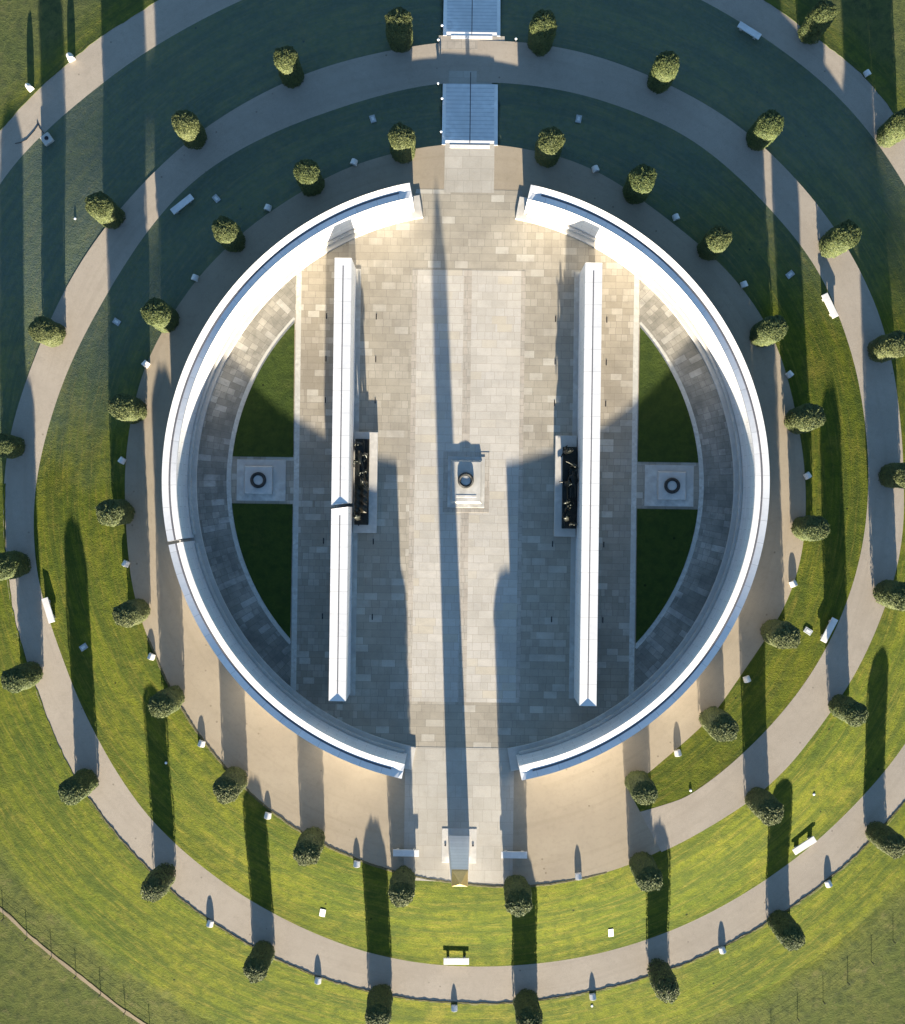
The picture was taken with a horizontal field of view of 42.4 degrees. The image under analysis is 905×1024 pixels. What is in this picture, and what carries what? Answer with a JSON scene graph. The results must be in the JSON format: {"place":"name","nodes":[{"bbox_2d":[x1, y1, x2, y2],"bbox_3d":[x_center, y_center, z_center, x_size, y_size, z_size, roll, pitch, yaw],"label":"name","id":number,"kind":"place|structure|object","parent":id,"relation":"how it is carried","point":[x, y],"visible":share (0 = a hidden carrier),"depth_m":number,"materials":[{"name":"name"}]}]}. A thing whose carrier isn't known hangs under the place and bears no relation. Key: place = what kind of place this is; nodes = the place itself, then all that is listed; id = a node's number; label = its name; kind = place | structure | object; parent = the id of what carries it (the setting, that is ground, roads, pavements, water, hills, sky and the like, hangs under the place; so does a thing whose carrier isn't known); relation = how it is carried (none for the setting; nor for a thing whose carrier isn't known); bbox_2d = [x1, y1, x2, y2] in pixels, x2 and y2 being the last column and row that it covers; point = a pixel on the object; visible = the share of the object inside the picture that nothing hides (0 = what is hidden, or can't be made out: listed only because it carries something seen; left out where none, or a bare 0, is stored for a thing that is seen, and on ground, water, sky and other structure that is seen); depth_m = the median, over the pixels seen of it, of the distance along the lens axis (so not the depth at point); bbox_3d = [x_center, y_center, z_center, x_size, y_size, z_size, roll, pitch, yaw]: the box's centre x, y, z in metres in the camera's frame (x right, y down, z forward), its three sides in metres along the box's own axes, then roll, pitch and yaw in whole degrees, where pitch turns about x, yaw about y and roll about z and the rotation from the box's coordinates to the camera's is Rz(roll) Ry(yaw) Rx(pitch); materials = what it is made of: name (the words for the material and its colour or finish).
{"place":"outdoors","nodes":[
{"label":"outdoors","id":0,"kind":"place"},
{"bbox_2d":[197,275,295,685],"bbox_3d":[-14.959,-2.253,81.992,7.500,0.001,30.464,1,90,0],"label":"paving","id":1,"kind":"structure","parent":0,"point":[268,323],"depth_m":81.99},
{"bbox_2d":[226,317,294,643],"bbox_3d":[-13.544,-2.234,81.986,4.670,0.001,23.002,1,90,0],"label":"paving","id":2,"kind":"structure","parent":0,"point":[229,468],"depth_m":81.99,"materials":[{"name":"stone"}]},
{"bbox_2d":[231,456,292,503],"bbox_3d":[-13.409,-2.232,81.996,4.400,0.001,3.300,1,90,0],"label":"paving","id":3,"kind":"structure","parent":0,"point":[289,480],"depth_m":82.00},
{"bbox_2d":[236,459,285,500],"bbox_3d":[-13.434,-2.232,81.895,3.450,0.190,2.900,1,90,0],"label":"stone pedestal","id":4,"kind":"object","parent":3,"relation":"on","point":[273,488],"visible":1,"depth_m":81.95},
{"bbox_2d":[250,472,265,487],"bbox_3d":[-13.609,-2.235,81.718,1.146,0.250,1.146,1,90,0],"label":"bronze wreath","id":5,"kind":"object","parent":4,"relation":"on","point":[257,479],"visible":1,"depth_m":81.66,"materials":[{"name":"metal"}]},
{"bbox_2d":[232,503,292,637],"bbox_3d":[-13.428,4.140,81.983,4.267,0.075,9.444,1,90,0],"label":"court lawn","id":6,"kind":"structure","parent":0,"point":[264,533],"depth_m":81.94,"materials":[{"name":"green plant"}]},
{"bbox_2d":[233,324,293,456],"bbox_3d":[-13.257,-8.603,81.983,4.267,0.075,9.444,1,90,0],"label":"court lawn","id":7,"kind":"structure","parent":0,"point":[265,428],"depth_m":81.94,"materials":[{"name":"green plant"}]},
{"bbox_2d":[291,270,301,690],"bbox_3d":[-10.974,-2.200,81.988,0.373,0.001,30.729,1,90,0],"label":"paving","id":8,"kind":"structure","parent":0,"point":[296,478],"depth_m":81.99,"materials":[{"name":"stone"}]},
{"bbox_2d":[290,241,348,720],"bbox_3d":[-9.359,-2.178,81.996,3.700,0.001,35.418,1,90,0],"label":"paving","id":9,"kind":"structure","parent":0,"point":[315,490],"depth_m":82.00,"materials":[{"name":"stone"}]},
{"bbox_2d":[147,637,606,887],"bbox_3d":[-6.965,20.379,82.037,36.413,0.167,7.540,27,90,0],"label":"turf edge","id":10,"kind":"object","parent":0,"point":[263,804],"visible":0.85,"depth_m":81.97,"materials":[{"name":"soil"}]},
{"bbox_2d":[407,269,416,700],"bbox_3d":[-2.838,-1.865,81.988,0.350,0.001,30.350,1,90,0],"label":"paving","id":11,"kind":"structure","parent":0,"point":[412,485],"depth_m":81.99,"materials":[{"name":"stone"}]},
{"bbox_2d":[0,0,904,966],"bbox_3d":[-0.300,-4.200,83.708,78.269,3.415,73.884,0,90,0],"label":"lawn","id":12,"kind":"structure","parent":0,"point":[116,140],"depth_m":83.11,"materials":[{"name":"green plant"}]},
{"bbox_2d":[40,132,53,146],"bbox_3d":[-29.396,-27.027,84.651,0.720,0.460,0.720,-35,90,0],"label":"service box","id":13,"kind":"object","parent":12,"relation":"on","point":[47,139],"visible":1,"depth_m":84.44,"materials":[{"name":"metal"}]},
{"bbox_2d":[42,597,54,622],"bbox_3d":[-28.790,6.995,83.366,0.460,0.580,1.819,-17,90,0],"label":"stone bench","id":14,"kind":"object","parent":12,"relation":"on","point":[46,601],"visible":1,"depth_m":83.08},
{"bbox_2d":[94,499,134,526],"bbox_3d":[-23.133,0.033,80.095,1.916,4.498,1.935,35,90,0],"label":"clipped tree","id":15,"kind":"object","parent":12,"relation":"on","point":[112,512],"visible":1,"depth_m":78.31,"materials":[{"name":"green plant"}]},
{"bbox_2d":[148,685,184,717],"bbox_3d":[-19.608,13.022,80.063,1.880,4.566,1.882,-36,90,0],"label":"clipped tree","id":16,"kind":"object","parent":12,"relation":"on","point":[165,702],"visible":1,"depth_m":78.26,"materials":[{"name":"green plant"}]},
{"bbox_2d":[170,194,193,214],"bbox_3d":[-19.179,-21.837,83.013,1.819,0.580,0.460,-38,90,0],"label":"stone bench","id":17,"kind":"object","parent":12,"relation":"on","point":[181,204],"visible":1,"depth_m":82.72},
{"bbox_2d":[444,957,468,964],"bbox_3d":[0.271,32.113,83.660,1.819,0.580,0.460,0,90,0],"label":"stone bench","id":18,"kind":"object","parent":12,"relation":"on","point":[456,961],"visible":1,"depth_m":83.37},
{"bbox_2d":[442,72,497,147],"bbox_3d":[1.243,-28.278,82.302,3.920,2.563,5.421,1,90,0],"label":"stone steps","id":19,"kind":"structure","parent":12,"relation":"on","point":[469,113],"depth_m":82.52,"materials":[{"name":"stone"}]},
{"bbox_2d":[443,0,499,38],"bbox_3d":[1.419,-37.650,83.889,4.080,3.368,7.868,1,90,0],"label":"stone steps","id":20,"kind":"structure","parent":12,"relation":"on","point":[471,19],"depth_m":83.49,"materials":[{"name":"stone"}]},
{"bbox_2d":[622,163,656,204],"bbox_3d":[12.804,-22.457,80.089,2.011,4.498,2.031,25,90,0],"label":"clipped tree","id":21,"kind":"object","parent":12,"relation":"on","point":[639,184],"visible":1,"depth_m":78.32,"materials":[{"name":"green plant"}]},
{"bbox_2d":[696,225,731,260],"bbox_3d":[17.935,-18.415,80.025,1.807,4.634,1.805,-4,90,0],"label":"clipped tree","id":22,"kind":"object","parent":12,"relation":"on","point":[714,242],"visible":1,"depth_m":78.27,"materials":[{"name":"green plant"}]},
{"bbox_2d":[698,706,739,741],"bbox_3d":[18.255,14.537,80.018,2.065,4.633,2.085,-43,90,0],"label":"clipped tree","id":23,"kind":"object","parent":12,"relation":"on","point":[717,724],"visible":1,"depth_m":78.16,"materials":[{"name":"green plant"}]},
{"bbox_2d":[737,21,761,39],"bbox_3d":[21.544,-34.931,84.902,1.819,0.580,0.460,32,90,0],"label":"stone bench","id":24,"kind":"object","parent":12,"relation":"on","point":[752,32],"visible":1,"depth_m":84.61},
{"bbox_2d":[760,619,800,648],"bbox_3d":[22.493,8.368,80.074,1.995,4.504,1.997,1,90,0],"label":"clipped tree","id":25,"kind":"object","parent":12,"relation":"on","point":[777,633],"visible":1,"depth_m":78.28,"materials":[{"name":"green plant"}]},
{"bbox_2d":[792,836,816,854],"bbox_3d":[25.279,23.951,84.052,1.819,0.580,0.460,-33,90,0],"label":"stone bench","id":26,"kind":"object","parent":12,"relation":"on","point":[808,842],"visible":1,"depth_m":83.76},
{"bbox_2d":[820,617,837,642],"bbox_3d":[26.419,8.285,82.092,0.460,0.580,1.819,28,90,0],"label":"stone bench","id":27,"kind":"object","parent":12,"relation":"on","point":[825,636],"visible":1,"depth_m":81.80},
{"bbox_2d":[821,293,838,318],"bbox_3d":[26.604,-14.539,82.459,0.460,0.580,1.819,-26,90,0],"label":"stone bench","id":28,"kind":"object","parent":12,"relation":"on","point":[826,299],"visible":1,"depth_m":82.17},
{"bbox_2d":[0,0,904,1004],"bbox_3d":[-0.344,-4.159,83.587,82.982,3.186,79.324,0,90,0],"label":"path","id":29,"kind":"structure","parent":0,"point":[766,758],"depth_m":83.45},
{"bbox_2d":[0,433,25,458],"bbox_3d":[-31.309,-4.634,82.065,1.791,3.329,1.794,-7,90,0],"label":"clipped tree","id":30,"kind":"object","parent":29,"relation":"on","point":[13,446],"visible":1,"depth_m":81.25,"materials":[{"name":"green plant"}]},
{"bbox_2d":[0,550,31,580],"bbox_3d":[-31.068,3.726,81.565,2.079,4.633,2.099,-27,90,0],"label":"clipped tree","id":31,"kind":"object","parent":29,"relation":"on","point":[14,564],"visible":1,"depth_m":80.75,"materials":[{"name":"green plant"}]},
{"bbox_2d":[0,661,43,693],"bbox_3d":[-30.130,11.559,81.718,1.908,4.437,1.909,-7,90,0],"label":"clipped tree","id":32,"kind":"object","parent":29,"relation":"on","point":[20,677],"visible":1,"depth_m":80.10,"materials":[{"name":"green plant"}]},
{"bbox_2d":[28,316,66,346],"bbox_3d":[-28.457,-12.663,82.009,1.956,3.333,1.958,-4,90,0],"label":"clipped tree","id":33,"kind":"object","parent":29,"relation":"on","point":[46,331],"visible":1,"depth_m":80.70,"materials":[{"name":"green plant"}]},
{"bbox_2d":[58,768,99,805],"bbox_3d":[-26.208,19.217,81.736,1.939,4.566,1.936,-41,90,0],"label":"clipped tree","id":34,"kind":"object","parent":29,"relation":"on","point":[78,786],"visible":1,"depth_m":80.07,"materials":[{"name":"green plant"}]},
{"bbox_2d":[85,191,125,229],"bbox_3d":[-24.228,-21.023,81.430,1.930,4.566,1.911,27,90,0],"label":"clipped tree","id":35,"kind":"object","parent":29,"relation":"on","point":[103,209],"visible":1,"depth_m":79.76,"materials":[{"name":"green plant"}]},
{"bbox_2d":[140,863,176,902],"bbox_3d":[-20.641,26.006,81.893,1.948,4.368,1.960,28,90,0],"label":"clipped tree","id":36,"kind":"object","parent":29,"relation":"on","point":[157,885],"visible":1,"depth_m":80.36,"materials":[{"name":"green plant"}]},
{"bbox_2d":[171,109,207,149],"bbox_3d":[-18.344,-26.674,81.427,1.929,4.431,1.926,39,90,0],"label":"clipped tree","id":37,"kind":"object","parent":29,"relation":"on","point":[188,128],"visible":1,"depth_m":79.79,"materials":[{"name":"green plant"}]},
{"bbox_2d":[242,940,274,983],"bbox_3d":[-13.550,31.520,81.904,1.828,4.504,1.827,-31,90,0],"label":"clipped tree","id":38,"kind":"object","parent":29,"relation":"on","point":[258,962],"visible":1,"depth_m":80.31,"materials":[{"name":"green plant"}]},
{"bbox_2d":[273,45,304,88],"bbox_3d":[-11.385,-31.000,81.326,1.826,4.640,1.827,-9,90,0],"label":"clipped tree","id":39,"kind":"object","parent":29,"relation":"on","point":[286,60],"visible":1,"depth_m":79.72,"materials":[{"name":"green plant"}]},
{"bbox_2d":[364,984,392,1023],"bbox_3d":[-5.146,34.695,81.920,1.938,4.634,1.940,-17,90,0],"label":"clipped tree","id":40,"kind":"object","parent":29,"relation":"on","point":[378,1009],"visible":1,"depth_m":80.56,"materials":[{"name":"green plant"}]},
{"bbox_2d":[385,6,413,52],"bbox_3d":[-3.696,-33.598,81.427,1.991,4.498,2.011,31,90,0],"label":"clipped tree","id":41,"kind":"object","parent":29,"relation":"on","point":[398,30],"visible":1,"depth_m":79.78,"materials":[{"name":"green plant"}]},
{"bbox_2d":[513,988,542,1023],"bbox_3d":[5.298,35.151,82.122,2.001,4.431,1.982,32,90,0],"label":"clipped tree","id":42,"kind":"object","parent":29,"relation":"on","point":[527,1008],"visible":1,"depth_m":81.14,"materials":[{"name":"green plant"}]},
{"bbox_2d":[527,9,557,56],"bbox_3d":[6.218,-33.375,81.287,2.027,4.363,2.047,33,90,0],"label":"clipped tree","id":43,"kind":"object","parent":29,"relation":"on","point":[543,26],"visible":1,"depth_m":79.66,"materials":[{"name":"green plant"}]},
{"bbox_2d":[646,958,679,1003],"bbox_3d":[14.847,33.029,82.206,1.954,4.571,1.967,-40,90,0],"label":"clipped tree","id":44,"kind":"object","parent":29,"relation":"on","point":[662,979],"visible":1,"depth_m":80.73,"materials":[{"name":"green plant"}]},
{"bbox_2d":[647,50,679,94],"bbox_3d":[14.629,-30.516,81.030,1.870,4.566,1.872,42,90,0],"label":"clipped tree","id":45,"kind":"object","parent":29,"relation":"on","point":[663,71],"visible":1,"depth_m":79.47,"materials":[{"name":"green plant"}]},
{"bbox_2d":[744,787,783,825],"bbox_3d":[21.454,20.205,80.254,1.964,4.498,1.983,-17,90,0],"label":"clipped tree","id":46,"kind":"object","parent":29,"relation":"on","point":[765,806],"visible":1,"depth_m":78.56,"materials":[{"name":"green plant"}]},
{"bbox_2d":[746,109,784,150],"bbox_3d":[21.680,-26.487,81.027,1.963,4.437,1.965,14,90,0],"label":"clipped tree","id":47,"kind":"object","parent":29,"relation":"on","point":[765,129],"visible":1,"depth_m":79.41,"materials":[{"name":"green plant"}]},
{"bbox_2d":[766,909,805,950],"bbox_3d":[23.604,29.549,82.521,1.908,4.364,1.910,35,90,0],"label":"clipped tree","id":48,"kind":"object","parent":29,"relation":"on","point":[786,929],"visible":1,"depth_m":81.06,"materials":[{"name":"green plant"}]},
{"bbox_2d":[798,0,837,44],"bbox_3d":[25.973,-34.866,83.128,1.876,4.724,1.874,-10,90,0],"label":"clipped tree","id":49,"kind":"object","parent":29,"relation":"on","point":[817,22],"visible":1,"depth_m":81.86,"materials":[{"name":"green plant"}]},
{"bbox_2d":[818,219,861,257],"bbox_3d":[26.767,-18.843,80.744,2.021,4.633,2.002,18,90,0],"label":"clipped tree","id":50,"kind":"object","parent":29,"relation":"on","point":[839,239],"visible":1,"depth_m":79.03,"materials":[{"name":"green plant"}]},
{"bbox_2d":[828,694,868,727],"bbox_3d":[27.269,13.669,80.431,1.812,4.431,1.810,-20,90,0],"label":"clipped tree","id":51,"kind":"object","parent":29,"relation":"on","point":[850,711],"visible":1,"depth_m":78.81,"materials":[{"name":"green plant"}]},
{"bbox_2d":[865,821,904,858],"bbox_3d":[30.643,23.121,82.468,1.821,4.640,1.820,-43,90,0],"label":"clipped tree","id":52,"kind":"object","parent":29,"relation":"on","point":[884,838],"visible":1,"depth_m":81.16,"materials":[{"name":"green plant"}]},
{"bbox_2d":[867,330,904,362],"bbox_3d":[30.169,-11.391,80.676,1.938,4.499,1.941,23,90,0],"label":"clipped tree","id":53,"kind":"object","parent":29,"relation":"on","point":[886,347],"visible":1,"depth_m":79.27,"materials":[{"name":"green plant"}]},
{"bbox_2d":[872,579,904,610],"bbox_3d":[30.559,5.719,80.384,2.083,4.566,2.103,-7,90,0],"label":"clipped tree","id":54,"kind":"object","parent":29,"relation":"on","point":[889,594],"visible":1,"depth_m":79.48,"materials":[{"name":"green plant"}]},
{"bbox_2d":[876,108,904,147],"bbox_3d":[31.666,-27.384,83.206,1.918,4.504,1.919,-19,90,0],"label":"clipped tree","id":55,"kind":"object","parent":29,"relation":"on","point":[890,131],"visible":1,"depth_m":82.67,"materials":[{"name":"green plant"}]},
{"bbox_2d":[878,462,904,488],"bbox_3d":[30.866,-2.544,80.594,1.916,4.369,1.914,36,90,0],"label":"clipped tree","id":56,"kind":"object","parent":29,"relation":"on","point":[892,475],"visible":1,"depth_m":80.00,"materials":[{"name":"green plant"}]},
{"bbox_2d":[0,0,904,1023],"bbox_3d":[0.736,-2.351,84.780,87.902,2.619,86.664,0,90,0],"label":"lawn","id":57,"kind":"structure","parent":0,"point":[80,870],"depth_m":84.73,"materials":[{"name":"green plant"}]},
{"bbox_2d":[0,0,904,1023],"bbox_3d":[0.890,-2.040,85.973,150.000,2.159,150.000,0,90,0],"label":"rough grass","id":58,"kind":"structure","parent":0,"point":[36,986],"depth_m":85.80,"materials":[{"name":"plant"}]},
{"bbox_2d":[0,918,137,1023],"bbox_3d":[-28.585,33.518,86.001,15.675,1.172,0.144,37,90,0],"label":"wire fence","id":59,"kind":"object","parent":58,"relation":"on","point":[72,974],"visible":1,"depth_m":85.76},
{"bbox_2d":[0,908,145,1023],"bbox_3d":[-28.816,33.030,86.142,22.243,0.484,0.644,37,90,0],"label":"trail","id":60,"kind":"object","parent":58,"relation":"on","point":[65,965],"visible":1,"depth_m":86.02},
{"bbox_2d":[404,747,513,883],"bbox_3d":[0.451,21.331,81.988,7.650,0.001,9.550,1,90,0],"label":"paving","id":61,"kind":"structure","parent":0,"point":[461,788],"depth_m":81.99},
{"bbox_2d":[442,828,476,886],"bbox_3d":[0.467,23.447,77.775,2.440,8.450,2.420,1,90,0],"label":"obelisk","id":62,"kind":"object","parent":61,"relation":"on","point":[459,845],"visible":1,"depth_m":80.22,"materials":[{"name":"white stone"}]},
{"bbox_2d":[342,212,587,747],"bbox_3d":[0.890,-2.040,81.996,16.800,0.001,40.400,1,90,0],"label":"paving","id":63,"kind":"structure","parent":0,"point":[387,260],"depth_m":82.00,"materials":[{"name":"stone"}]},
{"bbox_2d":[162,183,422,778],"bbox_3d":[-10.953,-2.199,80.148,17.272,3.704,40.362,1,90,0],"label":"curved wall","id":64,"kind":"structure","parent":63,"relation":"on","point":[263,279],"depth_m":79.00,"materials":[{"name":"white stone"}]},
{"bbox_2d":[329,258,360,700],"bbox_3d":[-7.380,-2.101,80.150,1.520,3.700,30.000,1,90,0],"label":"straight wall","id":65,"kind":"structure","parent":63,"relation":"on","point":[345,427],"depth_m":78.37,"materials":[{"name":"white stone"}]},
{"bbox_2d":[352,432,377,532],"bbox_3d":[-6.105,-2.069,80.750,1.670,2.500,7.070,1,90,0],"label":"bronze sculpture","id":66,"kind":"object","parent":63,"relation":"on","point":[365,474],"visible":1,"depth_m":81.39,"materials":[{"name":"metal"}]},
{"bbox_2d":[554,435,577,536],"bbox_3d":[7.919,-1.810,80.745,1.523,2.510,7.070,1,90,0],"label":"bronze sculpture","id":67,"kind":"object","parent":63,"relation":"on","point":[565,488],"visible":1,"depth_m":81.28,"materials":[{"name":"metal"}]},
{"bbox_2d":[569,263,601,705],"bbox_3d":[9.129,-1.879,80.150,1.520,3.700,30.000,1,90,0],"label":"straight wall","id":68,"kind":"structure","parent":63,"relation":"on","point":[586,432],"depth_m":78.37,"materials":[{"name":"white stone"}]},
{"bbox_2d":[507,185,769,779],"bbox_3d":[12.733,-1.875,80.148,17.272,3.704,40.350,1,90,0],"label":"curved wall","id":69,"kind":"structure","parent":63,"relation":"on","point":[667,280],"depth_m":79.06,"materials":[{"name":"white stone"}]},
{"bbox_2d":[458,270,471,701],"bbox_3d":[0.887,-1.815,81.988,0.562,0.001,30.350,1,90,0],"label":"paving","id":70,"kind":"structure","parent":0,"point":[465,515],"depth_m":81.99,"materials":[{"name":"stone"}]},
{"bbox_2d":[125,145,805,885],"bbox_3d":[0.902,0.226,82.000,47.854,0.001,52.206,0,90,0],"label":"forecourt","id":71,"kind":"structure","parent":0,"point":[585,819],"depth_m":82.00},
{"bbox_2d":[107,393,146,423],"bbox_3d":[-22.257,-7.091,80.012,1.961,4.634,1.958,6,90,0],"label":"clipped tree","id":72,"kind":"object","parent":71,"relation":"on","point":[129,408],"visible":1,"depth_m":78.19,"materials":[{"name":"green plant"}]},
{"bbox_2d":[112,598,150,627],"bbox_3d":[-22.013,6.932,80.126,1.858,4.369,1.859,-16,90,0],"label":"clipped tree","id":73,"kind":"object","parent":71,"relation":"on","point":[130,613],"visible":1,"depth_m":78.40,"materials":[{"name":"green plant"}]},
{"bbox_2d":[140,297,179,332],"bbox_3d":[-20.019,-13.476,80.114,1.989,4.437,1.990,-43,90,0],"label":"clipped tree","id":74,"kind":"object","parent":71,"relation":"on","point":[160,315],"visible":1,"depth_m":78.36,"materials":[{"name":"green plant"}]},
{"bbox_2d":[212,215,245,251],"bbox_3d":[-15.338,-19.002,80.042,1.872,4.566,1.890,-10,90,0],"label":"clipped tree","id":75,"kind":"object","parent":71,"relation":"on","point":[229,236],"visible":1,"depth_m":78.25,"materials":[{"name":"green plant"}]},
{"bbox_2d":[213,766,247,804],"bbox_3d":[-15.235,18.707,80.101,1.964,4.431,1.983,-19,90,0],"label":"clipped tree","id":76,"kind":"object","parent":71,"relation":"on","point":[230,784],"visible":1,"depth_m":78.35,"materials":[{"name":"green plant"}]},
{"bbox_2d":[293,826,324,865],"bbox_3d":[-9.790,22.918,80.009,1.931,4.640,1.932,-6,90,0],"label":"clipped tree","id":77,"kind":"object","parent":71,"relation":"on","point":[309,847],"visible":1,"depth_m":78.21,"materials":[{"name":"green plant"}]},
{"bbox_2d":[293,159,324,195],"bbox_3d":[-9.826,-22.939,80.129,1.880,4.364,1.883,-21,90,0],"label":"clipped tree","id":78,"kind":"object","parent":71,"relation":"on","point":[310,180],"visible":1,"depth_m":78.42,"materials":[{"name":"green plant"}]},
{"bbox_2d":[388,122,415,163],"bbox_3d":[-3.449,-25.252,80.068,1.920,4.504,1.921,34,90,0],"label":"clipped tree","id":79,"kind":"object","parent":71,"relation":"on","point":[402,139],"visible":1,"depth_m":78.31,"materials":[{"name":"green plant"}]},
{"bbox_2d":[388,865,415,907],"bbox_3d":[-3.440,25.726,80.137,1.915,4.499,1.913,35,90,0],"label":"clipped tree","id":80,"kind":"object","parent":71,"relation":"on","point":[401,890],"visible":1,"depth_m":78.40,"materials":[{"name":"green plant"}]},
{"bbox_2d":[393,848,418,856],"bbox_3d":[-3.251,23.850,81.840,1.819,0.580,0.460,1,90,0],"label":"stone bench","id":81,"kind":"object","parent":71,"relation":"on","point":[407,853],"visible":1,"depth_m":81.55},
{"bbox_2d":[501,850,526,858],"bbox_3d":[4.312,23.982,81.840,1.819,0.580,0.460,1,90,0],"label":"stone bench","id":82,"kind":"object","parent":71,"relation":"on","point":[512,854],"visible":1,"depth_m":81.55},
{"bbox_2d":[503,875,532,916],"bbox_3d":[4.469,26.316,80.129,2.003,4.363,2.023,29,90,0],"label":"clipped tree","id":83,"kind":"object","parent":71,"relation":"on","point":[517,895],"visible":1,"depth_m":78.42,"materials":[{"name":"green plant"}]},
{"bbox_2d":[534,126,565,167],"bbox_3d":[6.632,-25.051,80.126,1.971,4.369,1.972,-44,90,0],"label":"clipped tree","id":84,"kind":"object","parent":71,"relation":"on","point":[549,143],"visible":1,"depth_m":78.42,"materials":[{"name":"green plant"}]},
{"bbox_2d":[624,770,657,804],"bbox_3d":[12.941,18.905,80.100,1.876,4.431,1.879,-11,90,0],"label":"clipped tree","id":85,"kind":"object","parent":71,"relation":"on","point":[640,787],"visible":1,"depth_m":78.34,"materials":[{"name":"green plant"}]},
{"bbox_2d":[629,851,662,891],"bbox_3d":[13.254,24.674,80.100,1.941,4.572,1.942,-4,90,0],"label":"clipped tree","id":86,"kind":"object","parent":71,"relation":"on","point":[647,873],"visible":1,"depth_m":78.36,"materials":[{"name":"green plant"}]},
{"bbox_2d":[749,315,788,347],"bbox_3d":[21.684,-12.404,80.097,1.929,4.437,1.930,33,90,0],"label":"clipped tree","id":87,"kind":"object","parent":71,"relation":"on","point":[767,331],"visible":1,"depth_m":78.35,"materials":[{"name":"green plant"}]},
{"bbox_2d":[783,403,825,433],"bbox_3d":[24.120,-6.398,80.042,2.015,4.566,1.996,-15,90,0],"label":"clipped tree","id":88,"kind":"object","parent":71,"relation":"on","point":[805,418],"visible":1,"depth_m":78.24,"materials":[{"name":"green plant"}]},
{"bbox_2d":[791,515,829,540],"bbox_3d":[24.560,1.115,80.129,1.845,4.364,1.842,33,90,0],"label":"clipped tree","id":89,"kind":"object","parent":71,"relation":"on","point":[811,528],"visible":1,"depth_m":78.42,"materials":[{"name":"green plant"}]},
{"bbox_2d":[412,270,520,702],"bbox_3d":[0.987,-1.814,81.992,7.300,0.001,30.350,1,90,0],"label":"paving","id":90,"kind":"structure","parent":0,"point":[493,532],"depth_m":81.99,"materials":[{"name":"stone"}]},
{"bbox_2d":[443,452,489,512],"bbox_3d":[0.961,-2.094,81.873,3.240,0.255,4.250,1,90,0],"label":"altar stone","id":91,"kind":"object","parent":90,"relation":"on","point":[473,498],"visible":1,"depth_m":81.94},
{"bbox_2d":[458,472,473,488],"bbox_3d":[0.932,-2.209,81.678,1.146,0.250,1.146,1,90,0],"label":"wreath","id":92,"kind":"object","parent":91,"relation":"on","point":[466,480],"visible":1,"depth_m":81.62,"materials":[{"name":"metal"}]},
{"bbox_2d":[415,189,522,212],"bbox_3d":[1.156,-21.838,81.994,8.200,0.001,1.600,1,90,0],"label":"paving","id":93,"kind":"structure","parent":0,"point":[496,201],"depth_m":81.99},
{"bbox_2d":[444,143,494,192],"bbox_3d":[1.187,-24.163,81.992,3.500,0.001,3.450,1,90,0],"label":"paving","id":94,"kind":"structure","parent":0,"point":[468,170],"depth_m":81.99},
{"bbox_2d":[449,71,491,83],"bbox_3d":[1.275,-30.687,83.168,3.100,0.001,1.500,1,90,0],"label":"paving","id":95,"kind":"structure","parent":0,"point":[459,77],"depth_m":83.17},
{"bbox_2d":[439,35,504,49],"bbox_3d":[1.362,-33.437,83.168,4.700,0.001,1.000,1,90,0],"label":"paving","id":96,"kind":"structure","parent":0,"point":[447,43],"depth_m":83.17,"materials":[{"name":"stone"}]},
{"bbox_2d":[89,798,904,1004],"bbox_3d":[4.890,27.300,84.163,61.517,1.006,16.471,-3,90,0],"label":"turf edge","id":97,"kind":"object","parent":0,"point":[630,982],"visible":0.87,"depth_m":83.96,"materials":[{"name":"plant"}]},
{"bbox_2d":[516,271,525,702],"bbox_3d":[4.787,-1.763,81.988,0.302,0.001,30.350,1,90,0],"label":"paving","id":98,"kind":"structure","parent":0,"point":[520,486],"depth_m":81.99,"materials":[{"name":"stone"}]},
{"bbox_2d":[581,245,639,724],"bbox_3d":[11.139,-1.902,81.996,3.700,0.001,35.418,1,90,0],"label":"paving","id":99,"kind":"structure","parent":0,"point":[615,491],"depth_m":82.00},
{"bbox_2d":[629,275,638,694],"bbox_3d":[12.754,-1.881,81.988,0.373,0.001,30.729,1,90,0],"label":"paving","id":100,"kind":"structure","parent":0,"point":[634,485],"depth_m":81.99,"materials":[{"name":"stone"}]},
{"bbox_2d":[636,509,697,642],"bbox_3d":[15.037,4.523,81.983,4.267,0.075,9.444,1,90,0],"label":"court lawn","id":101,"kind":"structure","parent":0,"point":[664,538],"depth_m":81.94,"materials":[{"name":"green plant"}]},
{"bbox_2d":[637,462,698,509],"bbox_3d":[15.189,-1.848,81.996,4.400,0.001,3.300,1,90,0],"label":"paving","id":102,"kind":"structure","parent":0,"point":[640,484],"depth_m":82.00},
{"bbox_2d":[644,465,693,506],"bbox_3d":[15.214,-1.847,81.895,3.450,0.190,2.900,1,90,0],"label":"stone pedestal","id":103,"kind":"object","parent":102,"relation":"on","point":[656,493],"visible":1,"depth_m":81.95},
{"bbox_2d":[664,478,679,493],"bbox_3d":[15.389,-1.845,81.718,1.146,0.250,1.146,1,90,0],"label":"bronze wreath","id":104,"kind":"object","parent":103,"relation":"on","point":[671,485],"visible":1,"depth_m":81.66,"materials":[{"name":"metal"}]},
{"bbox_2d":[638,328,698,462],"bbox_3d":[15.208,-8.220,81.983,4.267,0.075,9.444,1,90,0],"label":"court lawn","id":105,"kind":"structure","parent":0,"point":[665,431],"depth_m":81.94,"materials":[{"name":"green plant"}]},
{"bbox_2d":[635,322,703,648],"bbox_3d":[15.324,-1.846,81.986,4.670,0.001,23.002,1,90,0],"label":"paving","id":106,"kind":"structure","parent":0,"point":[701,490],"depth_m":81.99,"materials":[{"name":"stone"}]},
{"bbox_2d":[635,280,732,689],"bbox_3d":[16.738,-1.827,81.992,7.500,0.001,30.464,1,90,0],"label":"paving","id":107,"kind":"structure","parent":0,"point":[659,645],"depth_m":81.99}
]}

